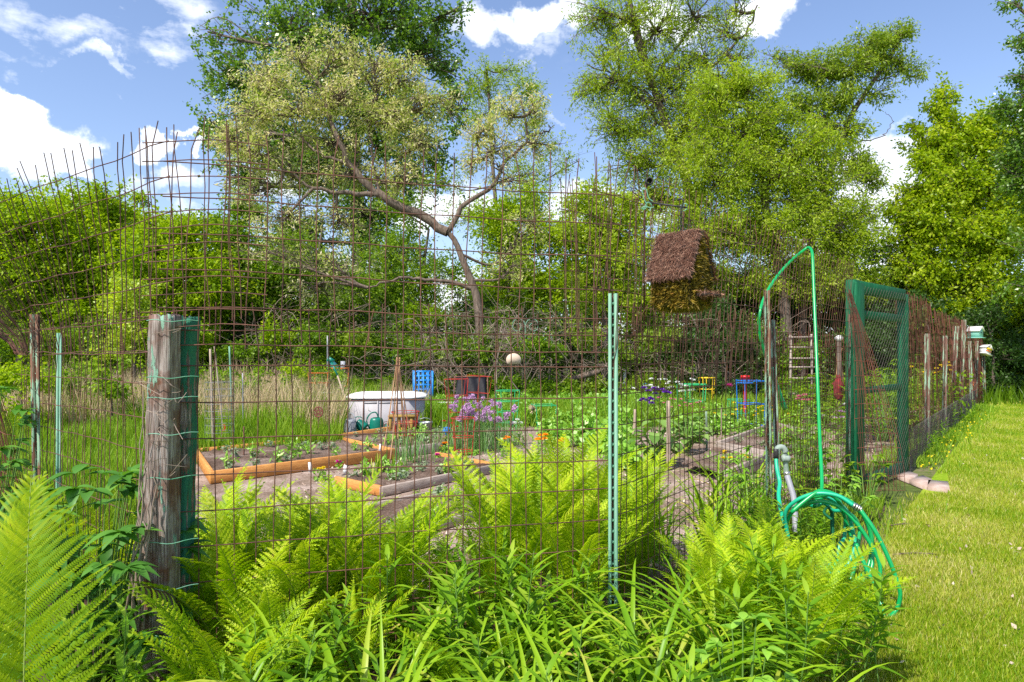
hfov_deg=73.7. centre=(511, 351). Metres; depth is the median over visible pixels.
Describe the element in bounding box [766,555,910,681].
leafy plant
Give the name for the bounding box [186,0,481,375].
poplar tree
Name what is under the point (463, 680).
leafy plant
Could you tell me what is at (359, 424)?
watering can
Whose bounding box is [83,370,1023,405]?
woodland grass
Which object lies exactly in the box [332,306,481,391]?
brush pile
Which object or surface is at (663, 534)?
daylily
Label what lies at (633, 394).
leafy crop
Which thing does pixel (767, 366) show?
metal post
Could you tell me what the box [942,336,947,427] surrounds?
metal post
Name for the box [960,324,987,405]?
wire panel
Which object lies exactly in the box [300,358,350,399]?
shrub
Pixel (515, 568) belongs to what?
fern
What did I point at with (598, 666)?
leafy plant
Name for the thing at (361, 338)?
shrub
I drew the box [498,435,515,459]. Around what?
orange flowers
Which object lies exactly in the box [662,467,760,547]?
daylily
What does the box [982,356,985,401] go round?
metal post
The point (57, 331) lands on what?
shrub
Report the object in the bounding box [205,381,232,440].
plant cage
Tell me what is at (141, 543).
dead vine
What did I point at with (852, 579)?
fern
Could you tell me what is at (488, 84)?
slim tree
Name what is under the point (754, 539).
leafy plant
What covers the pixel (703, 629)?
daylily
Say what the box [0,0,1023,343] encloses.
sky
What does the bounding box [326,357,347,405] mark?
hoe
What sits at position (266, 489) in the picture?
garden path
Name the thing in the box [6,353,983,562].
ground
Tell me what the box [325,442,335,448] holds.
seedling
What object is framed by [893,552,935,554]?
twig
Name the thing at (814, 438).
broad leaved bush
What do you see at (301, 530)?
fern
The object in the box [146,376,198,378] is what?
tie wire
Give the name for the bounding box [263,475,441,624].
fern
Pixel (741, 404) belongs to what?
plant cage
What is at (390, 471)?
seedling
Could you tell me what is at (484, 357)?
shrub
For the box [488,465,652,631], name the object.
fern
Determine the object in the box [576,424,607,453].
leafy crop
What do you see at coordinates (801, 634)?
leafy plant
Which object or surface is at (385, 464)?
seedling
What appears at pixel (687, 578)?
daylily
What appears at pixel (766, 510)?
fern
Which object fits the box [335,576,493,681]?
daylily
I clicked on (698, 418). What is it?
squash plant
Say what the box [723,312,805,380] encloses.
shrub
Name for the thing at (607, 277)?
wire panel
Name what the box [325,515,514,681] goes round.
daylily
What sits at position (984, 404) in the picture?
leafy plant
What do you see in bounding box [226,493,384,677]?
fern
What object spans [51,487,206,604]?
fern
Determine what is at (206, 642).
fern
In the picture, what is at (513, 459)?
fern
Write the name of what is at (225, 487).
fern
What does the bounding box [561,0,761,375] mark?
willow tree
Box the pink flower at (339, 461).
[335,459,343,468]
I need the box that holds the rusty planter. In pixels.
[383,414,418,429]
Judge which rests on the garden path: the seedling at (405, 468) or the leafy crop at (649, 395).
the leafy crop at (649, 395)
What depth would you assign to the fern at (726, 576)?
3.11 m
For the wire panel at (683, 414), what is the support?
attached to the wire panel at (655, 325)
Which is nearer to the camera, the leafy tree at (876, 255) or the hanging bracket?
the hanging bracket
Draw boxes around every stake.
[209,349,213,441]
[214,346,225,430]
[228,346,231,397]
[242,373,243,419]
[243,426,244,454]
[308,358,309,398]
[512,319,537,370]
[632,409,635,435]
[666,401,670,468]
[705,411,707,450]
[720,409,721,439]
[832,335,844,440]
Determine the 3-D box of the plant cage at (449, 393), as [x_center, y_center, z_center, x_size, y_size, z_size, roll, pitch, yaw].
[-1.114,1.023,13.714,0.435,0.956,0.435,0,0,5]
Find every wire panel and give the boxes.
[0,121,174,356]
[0,394,30,558]
[15,308,174,630]
[139,116,268,330]
[158,128,621,352]
[176,302,618,676]
[557,175,694,340]
[583,152,855,354]
[611,312,765,629]
[613,293,756,392]
[763,331,849,531]
[847,290,904,490]
[894,292,940,465]
[934,307,966,428]
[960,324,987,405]
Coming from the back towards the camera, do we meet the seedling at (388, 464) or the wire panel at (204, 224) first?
the seedling at (388, 464)
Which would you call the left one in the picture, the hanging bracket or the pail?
the pail
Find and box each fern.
[0,470,186,681]
[0,471,117,681]
[0,517,104,653]
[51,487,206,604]
[117,476,349,679]
[118,460,264,646]
[122,485,291,674]
[123,532,322,680]
[126,477,296,631]
[129,596,318,681]
[130,496,336,647]
[175,549,357,672]
[196,479,314,590]
[202,496,375,626]
[217,498,387,668]
[220,487,397,633]
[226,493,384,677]
[235,509,397,617]
[236,466,399,525]
[245,502,442,679]
[247,487,381,627]
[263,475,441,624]
[269,485,480,663]
[272,473,467,673]
[282,577,416,680]
[292,472,464,655]
[306,488,462,652]
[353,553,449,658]
[363,532,458,632]
[392,624,521,681]
[414,529,537,627]
[416,531,500,636]
[431,458,589,631]
[432,528,520,635]
[443,451,586,574]
[445,463,602,612]
[446,443,588,613]
[454,454,569,595]
[461,439,571,518]
[487,447,625,596]
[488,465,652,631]
[492,445,635,623]
[496,425,648,492]
[527,445,661,598]
[541,464,668,575]
[542,479,648,626]
[558,462,695,601]
[569,443,688,509]
[607,447,682,591]
[648,516,753,600]
[660,534,791,638]
[674,508,786,570]
[674,533,811,676]
[686,518,831,624]
[688,525,818,678]
[696,499,800,568]
[714,494,858,571]
[722,535,915,681]
[738,528,871,648]
[744,511,901,647]
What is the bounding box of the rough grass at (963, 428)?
[567,403,1006,681]
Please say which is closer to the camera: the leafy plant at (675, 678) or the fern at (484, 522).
the leafy plant at (675, 678)
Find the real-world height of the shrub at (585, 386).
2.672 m
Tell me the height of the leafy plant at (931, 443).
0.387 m
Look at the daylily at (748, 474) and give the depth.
6.57 m
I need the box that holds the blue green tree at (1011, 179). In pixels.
[977,0,1023,307]
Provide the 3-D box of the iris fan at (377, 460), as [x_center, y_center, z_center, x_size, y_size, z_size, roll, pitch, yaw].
[-1.575,1.294,8.030,0.165,0.212,0.312,0,0,0]
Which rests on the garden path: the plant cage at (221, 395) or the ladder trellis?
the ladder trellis
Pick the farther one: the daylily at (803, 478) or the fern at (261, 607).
the daylily at (803, 478)
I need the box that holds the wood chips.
[299,419,874,594]
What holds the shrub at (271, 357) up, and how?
on the ground at (907, 487)
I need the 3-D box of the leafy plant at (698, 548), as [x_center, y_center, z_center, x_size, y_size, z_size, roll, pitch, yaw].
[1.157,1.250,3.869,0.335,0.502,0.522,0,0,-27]
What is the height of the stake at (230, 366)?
1.598 m
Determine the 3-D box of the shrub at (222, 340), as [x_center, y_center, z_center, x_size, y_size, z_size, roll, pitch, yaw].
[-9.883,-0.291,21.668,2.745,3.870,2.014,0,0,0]
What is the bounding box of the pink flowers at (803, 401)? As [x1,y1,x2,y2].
[795,393,811,428]
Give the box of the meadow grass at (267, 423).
[0,375,804,554]
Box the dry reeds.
[0,353,430,427]
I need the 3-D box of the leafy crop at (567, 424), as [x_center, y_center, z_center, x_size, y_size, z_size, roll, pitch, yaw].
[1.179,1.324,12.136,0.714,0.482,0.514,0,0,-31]
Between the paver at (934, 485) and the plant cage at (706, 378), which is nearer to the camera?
the paver at (934, 485)
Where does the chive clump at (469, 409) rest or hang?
on the garden path
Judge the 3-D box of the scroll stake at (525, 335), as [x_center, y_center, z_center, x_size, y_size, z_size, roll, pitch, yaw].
[0.357,0.304,18.286,0.707,2.393,0.021,0,0,0]
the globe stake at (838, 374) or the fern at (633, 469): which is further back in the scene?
the globe stake at (838, 374)
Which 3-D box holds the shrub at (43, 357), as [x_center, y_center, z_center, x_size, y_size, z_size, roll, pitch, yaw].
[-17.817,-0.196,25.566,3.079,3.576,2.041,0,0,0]
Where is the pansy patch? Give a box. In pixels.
[703,450,761,465]
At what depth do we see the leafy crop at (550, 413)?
13.73 m
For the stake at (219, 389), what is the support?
on the ground at (907, 487)
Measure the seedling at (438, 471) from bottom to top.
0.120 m
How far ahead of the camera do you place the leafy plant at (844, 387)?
12.29 m
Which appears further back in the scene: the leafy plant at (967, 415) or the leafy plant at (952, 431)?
the leafy plant at (967, 415)
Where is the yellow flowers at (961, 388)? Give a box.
[892,361,973,423]
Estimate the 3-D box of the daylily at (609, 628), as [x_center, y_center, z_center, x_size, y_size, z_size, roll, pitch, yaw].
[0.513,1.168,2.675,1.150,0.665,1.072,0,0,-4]
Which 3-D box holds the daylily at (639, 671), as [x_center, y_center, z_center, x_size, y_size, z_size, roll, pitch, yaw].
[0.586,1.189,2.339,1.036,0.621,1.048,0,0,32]
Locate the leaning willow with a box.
[752,16,939,381]
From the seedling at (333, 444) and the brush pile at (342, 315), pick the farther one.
the brush pile at (342, 315)
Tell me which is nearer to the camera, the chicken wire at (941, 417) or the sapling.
the chicken wire at (941, 417)
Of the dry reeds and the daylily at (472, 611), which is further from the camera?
the dry reeds
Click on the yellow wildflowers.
(951, 440)
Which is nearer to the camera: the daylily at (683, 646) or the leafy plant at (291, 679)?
the leafy plant at (291, 679)
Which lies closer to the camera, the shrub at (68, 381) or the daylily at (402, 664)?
the daylily at (402, 664)
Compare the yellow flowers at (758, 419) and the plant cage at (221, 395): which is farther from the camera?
the yellow flowers at (758, 419)
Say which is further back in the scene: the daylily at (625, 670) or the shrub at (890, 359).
the shrub at (890, 359)
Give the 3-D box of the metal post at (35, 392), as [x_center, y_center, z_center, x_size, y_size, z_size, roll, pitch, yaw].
[-2.887,0.636,4.153,0.082,1.727,0.030,0,0,0]
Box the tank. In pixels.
[346,391,426,427]
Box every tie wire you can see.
[146,319,197,321]
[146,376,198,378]
[146,432,197,435]
[146,584,196,590]
[147,396,197,399]
[147,475,197,479]
[149,538,198,543]
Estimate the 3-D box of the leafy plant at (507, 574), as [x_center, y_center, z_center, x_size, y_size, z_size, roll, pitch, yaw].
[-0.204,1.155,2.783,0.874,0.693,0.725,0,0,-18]
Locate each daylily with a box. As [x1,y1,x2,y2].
[92,614,259,681]
[159,625,342,681]
[169,612,386,681]
[185,597,500,681]
[275,604,484,681]
[277,580,478,681]
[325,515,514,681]
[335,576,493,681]
[335,643,519,681]
[344,572,623,681]
[350,538,623,681]
[355,526,655,661]
[380,599,491,681]
[388,598,623,681]
[444,605,716,681]
[447,645,535,681]
[456,571,678,681]
[470,514,647,598]
[470,537,649,678]
[477,631,579,681]
[505,559,833,681]
[510,605,680,681]
[513,569,824,681]
[528,576,722,681]
[561,519,677,590]
[564,580,800,681]
[581,530,863,674]
[599,557,878,681]
[601,552,782,679]
[602,651,765,681]
[607,554,833,677]
[610,650,898,681]
[635,624,837,681]
[636,492,697,575]
[646,496,727,560]
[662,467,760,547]
[670,451,780,513]
[672,478,783,537]
[677,472,739,516]
[679,647,851,681]
[692,459,816,533]
[694,460,801,503]
[750,458,847,498]
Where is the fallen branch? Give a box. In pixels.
[560,368,598,380]
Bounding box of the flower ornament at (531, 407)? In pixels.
[528,403,535,417]
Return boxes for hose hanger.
[823,506,834,560]
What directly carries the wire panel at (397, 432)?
on the planting bed soil
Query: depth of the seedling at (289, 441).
9.72 m
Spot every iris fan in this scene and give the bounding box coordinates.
[363,460,380,476]
[370,452,384,470]
[392,454,401,465]
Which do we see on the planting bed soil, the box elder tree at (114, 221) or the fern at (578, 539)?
the fern at (578, 539)
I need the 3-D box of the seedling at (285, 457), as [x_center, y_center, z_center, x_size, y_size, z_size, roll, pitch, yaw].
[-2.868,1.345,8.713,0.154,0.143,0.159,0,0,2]
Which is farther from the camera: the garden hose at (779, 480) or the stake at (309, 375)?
the stake at (309, 375)
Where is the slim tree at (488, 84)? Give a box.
[420,48,587,375]
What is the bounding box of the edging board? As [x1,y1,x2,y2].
[258,420,424,439]
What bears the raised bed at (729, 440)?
on the garden path
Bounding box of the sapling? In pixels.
[123,189,154,375]
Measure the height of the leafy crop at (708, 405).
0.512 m
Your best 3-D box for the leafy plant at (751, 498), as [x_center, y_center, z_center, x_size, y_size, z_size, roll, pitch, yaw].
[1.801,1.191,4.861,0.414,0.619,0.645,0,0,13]
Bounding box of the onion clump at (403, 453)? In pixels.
[386,428,436,465]
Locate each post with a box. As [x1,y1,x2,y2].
[29,314,42,598]
[56,333,61,497]
[137,313,181,681]
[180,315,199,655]
[608,293,617,633]
[623,368,625,390]
[764,290,772,534]
[770,320,781,529]
[849,314,850,481]
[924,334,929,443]
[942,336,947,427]
[951,326,958,418]
[958,320,966,411]
[968,341,973,409]
[974,341,978,389]
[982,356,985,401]
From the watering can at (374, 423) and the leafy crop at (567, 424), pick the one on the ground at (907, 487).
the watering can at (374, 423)
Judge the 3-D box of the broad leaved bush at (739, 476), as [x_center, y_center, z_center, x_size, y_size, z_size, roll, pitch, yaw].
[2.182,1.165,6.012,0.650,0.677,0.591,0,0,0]
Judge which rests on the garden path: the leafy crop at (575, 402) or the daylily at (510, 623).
the leafy crop at (575, 402)
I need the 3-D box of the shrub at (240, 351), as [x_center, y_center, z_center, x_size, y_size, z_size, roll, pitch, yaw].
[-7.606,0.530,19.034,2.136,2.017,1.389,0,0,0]
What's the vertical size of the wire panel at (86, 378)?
1.578 m
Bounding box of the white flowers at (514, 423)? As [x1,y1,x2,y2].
[508,418,524,445]
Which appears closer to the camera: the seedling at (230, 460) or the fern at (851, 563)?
the fern at (851, 563)
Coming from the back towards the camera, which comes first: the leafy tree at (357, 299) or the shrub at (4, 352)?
the leafy tree at (357, 299)
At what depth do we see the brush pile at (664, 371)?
20.09 m
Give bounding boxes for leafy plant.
[22,580,165,681]
[31,586,184,680]
[57,646,210,681]
[108,647,164,681]
[183,618,339,681]
[195,615,338,681]
[220,583,373,681]
[227,621,341,681]
[286,673,299,681]
[352,601,517,681]
[355,538,569,681]
[392,543,553,674]
[394,528,518,648]
[448,677,494,681]
[454,548,647,681]
[477,612,718,681]
[549,582,675,667]
[650,523,765,591]
[664,663,678,681]
[674,525,736,583]
[703,517,757,565]
[704,533,911,681]
[705,563,825,680]
[728,532,877,681]
[734,489,811,555]
[737,476,784,539]
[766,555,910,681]
[774,509,839,549]
[782,488,831,528]
[794,484,841,539]
[825,372,888,429]
[826,374,892,451]
[829,402,894,445]
[866,385,909,441]
[875,373,915,422]
[878,381,941,418]
[910,368,962,420]
[913,431,941,447]
[922,431,939,453]
[932,421,956,446]
[947,401,958,426]
[949,408,979,421]
[950,372,987,400]
[971,400,986,411]
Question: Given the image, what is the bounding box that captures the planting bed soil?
[0,506,885,681]
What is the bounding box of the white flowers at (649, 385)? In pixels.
[625,378,702,407]
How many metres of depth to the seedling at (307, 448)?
9.28 m
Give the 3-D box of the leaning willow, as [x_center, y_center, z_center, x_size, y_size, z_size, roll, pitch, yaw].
[11.225,-4.882,23.045,6.212,12.778,2.486,0,0,0]
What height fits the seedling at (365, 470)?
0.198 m
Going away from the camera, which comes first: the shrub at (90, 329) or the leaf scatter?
the leaf scatter
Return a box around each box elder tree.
[0,175,94,368]
[4,172,143,345]
[87,195,266,347]
[192,187,340,371]
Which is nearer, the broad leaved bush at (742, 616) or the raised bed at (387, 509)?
the broad leaved bush at (742, 616)
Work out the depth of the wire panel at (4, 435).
4.25 m
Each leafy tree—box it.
[242,219,395,368]
[330,190,496,377]
[436,172,606,375]
[546,168,678,380]
[660,256,892,375]
[856,226,1018,383]
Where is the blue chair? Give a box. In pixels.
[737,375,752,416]
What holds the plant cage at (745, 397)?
on the garden path
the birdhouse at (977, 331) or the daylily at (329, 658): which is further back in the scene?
the birdhouse at (977, 331)
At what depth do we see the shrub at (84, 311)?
20.71 m
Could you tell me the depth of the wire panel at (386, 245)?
3.00 m
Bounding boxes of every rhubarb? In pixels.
[627,419,689,463]
[671,414,712,452]
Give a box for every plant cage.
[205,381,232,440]
[391,410,419,438]
[444,378,468,424]
[451,416,474,460]
[467,375,491,412]
[496,390,519,433]
[531,403,556,427]
[676,383,706,401]
[699,377,714,399]
[727,398,748,414]
[736,379,764,425]
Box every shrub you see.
[0,325,29,374]
[0,326,18,364]
[0,355,62,432]
[0,359,26,403]
[4,319,52,365]
[4,320,63,372]
[22,294,115,376]
[25,363,72,389]
[27,320,82,355]
[41,356,97,414]
[53,313,145,379]
[75,354,141,426]
[77,327,129,380]
[80,266,165,381]
[113,328,147,379]
[129,339,207,376]
[136,356,147,385]
[181,283,238,376]
[199,302,276,380]
[199,316,216,375]
[199,361,241,391]
[207,334,269,382]
[229,358,288,405]
[232,311,300,379]
[254,311,305,382]
[269,320,321,378]
[276,359,316,394]
[278,324,336,384]
[288,311,375,385]
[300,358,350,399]
[318,320,383,390]
[340,298,393,383]
[351,320,406,387]
[363,295,418,379]
[376,333,444,395]
[390,291,474,388]
[427,326,475,400]
[434,285,501,375]
[452,323,510,395]
[453,287,530,378]
[488,328,551,396]
[501,286,556,379]
[512,336,584,396]
[523,297,601,384]
[551,312,607,396]
[569,308,628,379]
[590,339,661,394]
[593,315,658,381]
[618,325,698,397]
[625,304,694,382]
[652,293,734,390]
[664,323,731,397]
[692,291,763,391]
[693,316,756,398]
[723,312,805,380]
[728,321,798,398]
[771,292,823,375]
[771,333,831,401]
[792,296,867,382]
[792,326,878,403]
[818,304,893,382]
[844,324,910,402]
[865,299,936,385]
[885,282,969,397]
[915,311,1004,398]
[954,295,1023,398]
[988,313,1023,390]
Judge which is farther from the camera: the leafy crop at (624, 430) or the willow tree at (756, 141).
the willow tree at (756, 141)
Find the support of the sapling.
on the ground at (907, 487)
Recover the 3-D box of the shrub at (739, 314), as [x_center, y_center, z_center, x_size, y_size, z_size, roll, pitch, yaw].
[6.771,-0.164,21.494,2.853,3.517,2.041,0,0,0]
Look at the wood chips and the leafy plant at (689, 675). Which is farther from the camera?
the wood chips
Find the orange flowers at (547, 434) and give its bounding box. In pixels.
[532,433,550,457]
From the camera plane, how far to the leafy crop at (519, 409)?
13.88 m
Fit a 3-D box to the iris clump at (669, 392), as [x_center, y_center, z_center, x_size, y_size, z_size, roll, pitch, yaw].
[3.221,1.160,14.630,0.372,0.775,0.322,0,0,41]
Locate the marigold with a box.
[439,442,451,452]
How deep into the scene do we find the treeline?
34.40 m
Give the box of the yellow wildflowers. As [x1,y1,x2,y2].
[920,413,988,469]
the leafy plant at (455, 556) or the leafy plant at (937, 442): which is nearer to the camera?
the leafy plant at (455, 556)
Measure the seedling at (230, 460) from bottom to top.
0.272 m
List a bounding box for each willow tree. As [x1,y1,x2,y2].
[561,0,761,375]
[638,51,902,388]
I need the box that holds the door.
[865,286,909,485]
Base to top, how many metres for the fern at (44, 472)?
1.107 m
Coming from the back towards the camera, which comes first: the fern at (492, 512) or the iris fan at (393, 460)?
the iris fan at (393, 460)
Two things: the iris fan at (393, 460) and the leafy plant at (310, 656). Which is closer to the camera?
the leafy plant at (310, 656)
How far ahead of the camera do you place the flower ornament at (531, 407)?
13.70 m
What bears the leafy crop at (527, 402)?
on the garden path
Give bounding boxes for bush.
[0,386,58,586]
[0,464,211,681]
[460,447,478,455]
[640,397,709,421]
[680,612,798,681]
[723,445,794,519]
[757,377,820,412]
[772,415,836,502]
[781,388,839,481]
[781,401,841,488]
[792,373,845,422]
[811,474,878,522]
[813,376,885,421]
[831,454,892,500]
[842,368,923,440]
[870,354,949,432]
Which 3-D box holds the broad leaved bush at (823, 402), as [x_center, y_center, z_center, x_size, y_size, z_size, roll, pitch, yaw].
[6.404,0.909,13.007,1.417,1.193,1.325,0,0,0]
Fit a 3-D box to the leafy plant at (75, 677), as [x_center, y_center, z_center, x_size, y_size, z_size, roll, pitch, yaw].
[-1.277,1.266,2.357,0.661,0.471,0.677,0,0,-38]
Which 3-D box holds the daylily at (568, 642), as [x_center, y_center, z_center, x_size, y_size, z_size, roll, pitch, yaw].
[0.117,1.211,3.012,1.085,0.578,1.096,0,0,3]
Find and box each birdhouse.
[642,198,724,315]
[966,326,985,337]
[978,345,992,355]
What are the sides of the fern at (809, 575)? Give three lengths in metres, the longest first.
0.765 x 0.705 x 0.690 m
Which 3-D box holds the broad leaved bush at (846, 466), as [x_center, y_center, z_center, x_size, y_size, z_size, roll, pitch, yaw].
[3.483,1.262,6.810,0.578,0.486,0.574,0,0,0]
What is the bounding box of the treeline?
[8,211,1021,376]
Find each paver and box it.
[897,471,917,482]
[909,475,931,489]
[927,480,949,492]
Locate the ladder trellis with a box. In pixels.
[789,334,814,412]
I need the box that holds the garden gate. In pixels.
[846,279,909,491]
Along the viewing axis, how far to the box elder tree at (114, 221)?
21.45 m
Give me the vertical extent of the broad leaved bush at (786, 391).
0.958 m
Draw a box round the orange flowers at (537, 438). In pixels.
[535,437,569,464]
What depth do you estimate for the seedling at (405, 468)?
7.88 m
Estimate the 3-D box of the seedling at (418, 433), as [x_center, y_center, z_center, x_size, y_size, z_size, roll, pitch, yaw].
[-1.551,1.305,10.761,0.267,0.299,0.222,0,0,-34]
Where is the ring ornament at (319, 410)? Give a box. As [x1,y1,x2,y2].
[314,406,322,427]
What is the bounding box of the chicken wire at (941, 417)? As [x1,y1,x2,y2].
[909,390,975,470]
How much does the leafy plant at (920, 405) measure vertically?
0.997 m
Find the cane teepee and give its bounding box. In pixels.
[383,357,411,461]
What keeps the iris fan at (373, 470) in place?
on the raised bed at (422, 479)
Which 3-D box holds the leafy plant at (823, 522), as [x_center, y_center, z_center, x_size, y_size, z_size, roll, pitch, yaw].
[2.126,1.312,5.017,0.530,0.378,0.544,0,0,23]
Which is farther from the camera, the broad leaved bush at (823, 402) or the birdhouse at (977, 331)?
the birdhouse at (977, 331)
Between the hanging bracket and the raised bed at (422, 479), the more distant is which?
the raised bed at (422, 479)
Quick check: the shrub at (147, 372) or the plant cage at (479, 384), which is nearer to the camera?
the plant cage at (479, 384)
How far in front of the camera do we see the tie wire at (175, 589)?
2.65 m
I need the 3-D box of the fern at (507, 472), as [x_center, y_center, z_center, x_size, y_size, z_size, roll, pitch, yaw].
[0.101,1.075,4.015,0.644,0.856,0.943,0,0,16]
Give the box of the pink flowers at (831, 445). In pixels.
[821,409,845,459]
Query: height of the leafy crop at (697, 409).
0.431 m
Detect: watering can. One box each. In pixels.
[343,413,356,432]
[355,416,367,430]
[366,412,388,428]
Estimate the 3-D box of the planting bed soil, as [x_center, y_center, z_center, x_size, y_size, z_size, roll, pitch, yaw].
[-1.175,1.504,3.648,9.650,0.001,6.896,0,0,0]
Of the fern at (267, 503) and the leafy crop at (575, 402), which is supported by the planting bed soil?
the fern at (267, 503)
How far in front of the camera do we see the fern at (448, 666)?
2.53 m
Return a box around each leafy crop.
[436,393,447,400]
[489,385,512,399]
[493,406,520,420]
[514,399,552,425]
[516,391,534,400]
[519,397,537,406]
[528,419,571,445]
[536,412,564,433]
[538,390,570,403]
[544,407,566,420]
[561,391,575,401]
[562,403,587,423]
[562,413,596,446]
[562,414,579,432]
[564,396,586,407]
[575,401,604,415]
[575,415,622,436]
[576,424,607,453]
[584,395,602,408]
[584,411,606,423]
[591,432,643,468]
[594,387,607,401]
[594,429,629,458]
[603,405,623,415]
[604,417,639,439]
[605,404,640,428]
[624,388,646,400]
[636,388,667,400]
[646,399,671,417]
[671,412,686,432]
[686,421,709,441]
[693,408,711,425]
[703,400,723,409]
[709,413,739,434]
[729,413,763,433]
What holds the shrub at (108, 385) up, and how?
on the ground at (907, 487)
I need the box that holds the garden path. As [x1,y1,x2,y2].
[194,405,941,646]
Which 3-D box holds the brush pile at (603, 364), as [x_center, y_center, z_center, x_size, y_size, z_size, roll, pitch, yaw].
[1.928,0.156,20.504,4.857,3.334,6.050,0,0,24]
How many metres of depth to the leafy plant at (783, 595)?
2.71 m
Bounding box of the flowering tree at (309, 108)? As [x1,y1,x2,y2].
[197,20,564,394]
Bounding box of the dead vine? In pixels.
[121,328,188,631]
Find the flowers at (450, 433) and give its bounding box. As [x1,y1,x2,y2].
[436,412,470,446]
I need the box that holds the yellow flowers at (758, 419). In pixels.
[697,402,799,443]
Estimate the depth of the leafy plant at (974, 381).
19.33 m
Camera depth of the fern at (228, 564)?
2.97 m
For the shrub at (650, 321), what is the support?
on the ground at (907, 487)
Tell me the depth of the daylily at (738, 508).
5.38 m
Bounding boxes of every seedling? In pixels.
[215,450,240,468]
[221,442,231,451]
[225,460,234,467]
[229,445,241,456]
[244,441,264,457]
[248,456,259,465]
[264,440,272,446]
[265,446,283,461]
[282,451,292,460]
[283,437,293,449]
[284,441,301,458]
[294,438,305,451]
[300,440,315,454]
[316,440,324,449]
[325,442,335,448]
[331,445,340,455]
[351,440,359,450]
[353,456,377,474]
[357,436,377,451]
[357,463,371,475]
[374,454,390,470]
[376,454,392,471]
[382,434,394,444]
[385,462,398,478]
[387,471,402,480]
[397,458,412,475]
[397,467,410,478]
[408,427,422,439]
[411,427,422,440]
[412,422,426,434]
[415,463,426,470]
[416,497,441,518]
[422,424,433,436]
[432,483,444,498]
[433,464,442,473]
[433,482,447,494]
[436,456,455,473]
[454,488,461,498]
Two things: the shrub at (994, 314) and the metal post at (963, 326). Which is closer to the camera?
the metal post at (963, 326)
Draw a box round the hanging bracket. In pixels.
[640,177,686,319]
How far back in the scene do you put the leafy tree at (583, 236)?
22.62 m
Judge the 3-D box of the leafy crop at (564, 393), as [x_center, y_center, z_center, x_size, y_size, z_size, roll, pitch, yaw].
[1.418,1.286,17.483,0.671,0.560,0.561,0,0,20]
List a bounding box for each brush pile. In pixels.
[210,278,384,380]
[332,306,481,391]
[372,278,643,397]
[519,309,667,394]
[638,292,829,396]
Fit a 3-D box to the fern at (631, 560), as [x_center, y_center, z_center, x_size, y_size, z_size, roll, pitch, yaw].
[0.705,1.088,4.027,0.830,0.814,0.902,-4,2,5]
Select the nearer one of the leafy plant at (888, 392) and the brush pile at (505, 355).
the leafy plant at (888, 392)
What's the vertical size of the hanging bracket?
0.714 m
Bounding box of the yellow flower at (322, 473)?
[312,466,327,481]
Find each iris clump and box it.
[638,386,665,412]
[656,388,671,408]
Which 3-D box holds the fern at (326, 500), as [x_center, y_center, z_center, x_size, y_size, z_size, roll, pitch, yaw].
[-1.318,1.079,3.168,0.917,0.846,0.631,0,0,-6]
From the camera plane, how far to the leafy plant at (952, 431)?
10.71 m
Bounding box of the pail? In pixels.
[418,418,432,429]
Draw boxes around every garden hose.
[757,246,902,616]
[774,459,788,527]
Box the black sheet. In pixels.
[453,376,488,402]
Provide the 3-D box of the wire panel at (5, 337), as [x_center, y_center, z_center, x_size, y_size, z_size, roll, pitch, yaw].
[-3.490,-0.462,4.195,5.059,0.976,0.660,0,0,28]
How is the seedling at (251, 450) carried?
on the raised bed at (206, 460)
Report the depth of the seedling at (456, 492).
6.65 m
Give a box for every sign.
[341,357,347,391]
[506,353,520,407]
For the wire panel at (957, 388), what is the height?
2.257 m
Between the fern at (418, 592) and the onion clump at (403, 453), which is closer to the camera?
the fern at (418, 592)
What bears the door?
in the garden gate
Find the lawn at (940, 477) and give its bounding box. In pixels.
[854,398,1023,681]
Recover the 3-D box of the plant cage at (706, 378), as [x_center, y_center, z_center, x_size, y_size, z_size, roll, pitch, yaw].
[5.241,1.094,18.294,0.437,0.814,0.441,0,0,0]
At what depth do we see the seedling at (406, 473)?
7.65 m
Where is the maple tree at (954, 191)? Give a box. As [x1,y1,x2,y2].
[868,71,1023,388]
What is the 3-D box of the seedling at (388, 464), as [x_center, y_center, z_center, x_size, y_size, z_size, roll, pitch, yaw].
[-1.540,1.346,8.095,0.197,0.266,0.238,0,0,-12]
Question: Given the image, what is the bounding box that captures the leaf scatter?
[854,448,1023,664]
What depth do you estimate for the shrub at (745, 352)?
18.81 m
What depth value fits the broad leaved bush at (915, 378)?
12.43 m
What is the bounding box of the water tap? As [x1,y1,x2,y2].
[773,444,797,533]
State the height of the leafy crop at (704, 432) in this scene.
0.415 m
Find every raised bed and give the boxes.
[196,436,394,483]
[335,452,499,496]
[342,427,463,456]
[366,487,504,540]
[681,444,765,482]
[715,423,814,461]
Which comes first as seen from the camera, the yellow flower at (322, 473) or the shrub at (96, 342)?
the yellow flower at (322, 473)
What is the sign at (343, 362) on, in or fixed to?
on the ground at (907, 487)
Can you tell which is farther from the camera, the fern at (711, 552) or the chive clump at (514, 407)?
the chive clump at (514, 407)
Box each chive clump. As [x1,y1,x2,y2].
[424,394,526,456]
[463,402,531,448]
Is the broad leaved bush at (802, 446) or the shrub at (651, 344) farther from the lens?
the shrub at (651, 344)
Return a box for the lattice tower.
[413,370,432,397]
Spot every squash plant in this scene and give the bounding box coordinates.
[674,416,712,435]
[699,409,740,424]
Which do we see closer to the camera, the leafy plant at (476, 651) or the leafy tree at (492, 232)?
the leafy plant at (476, 651)

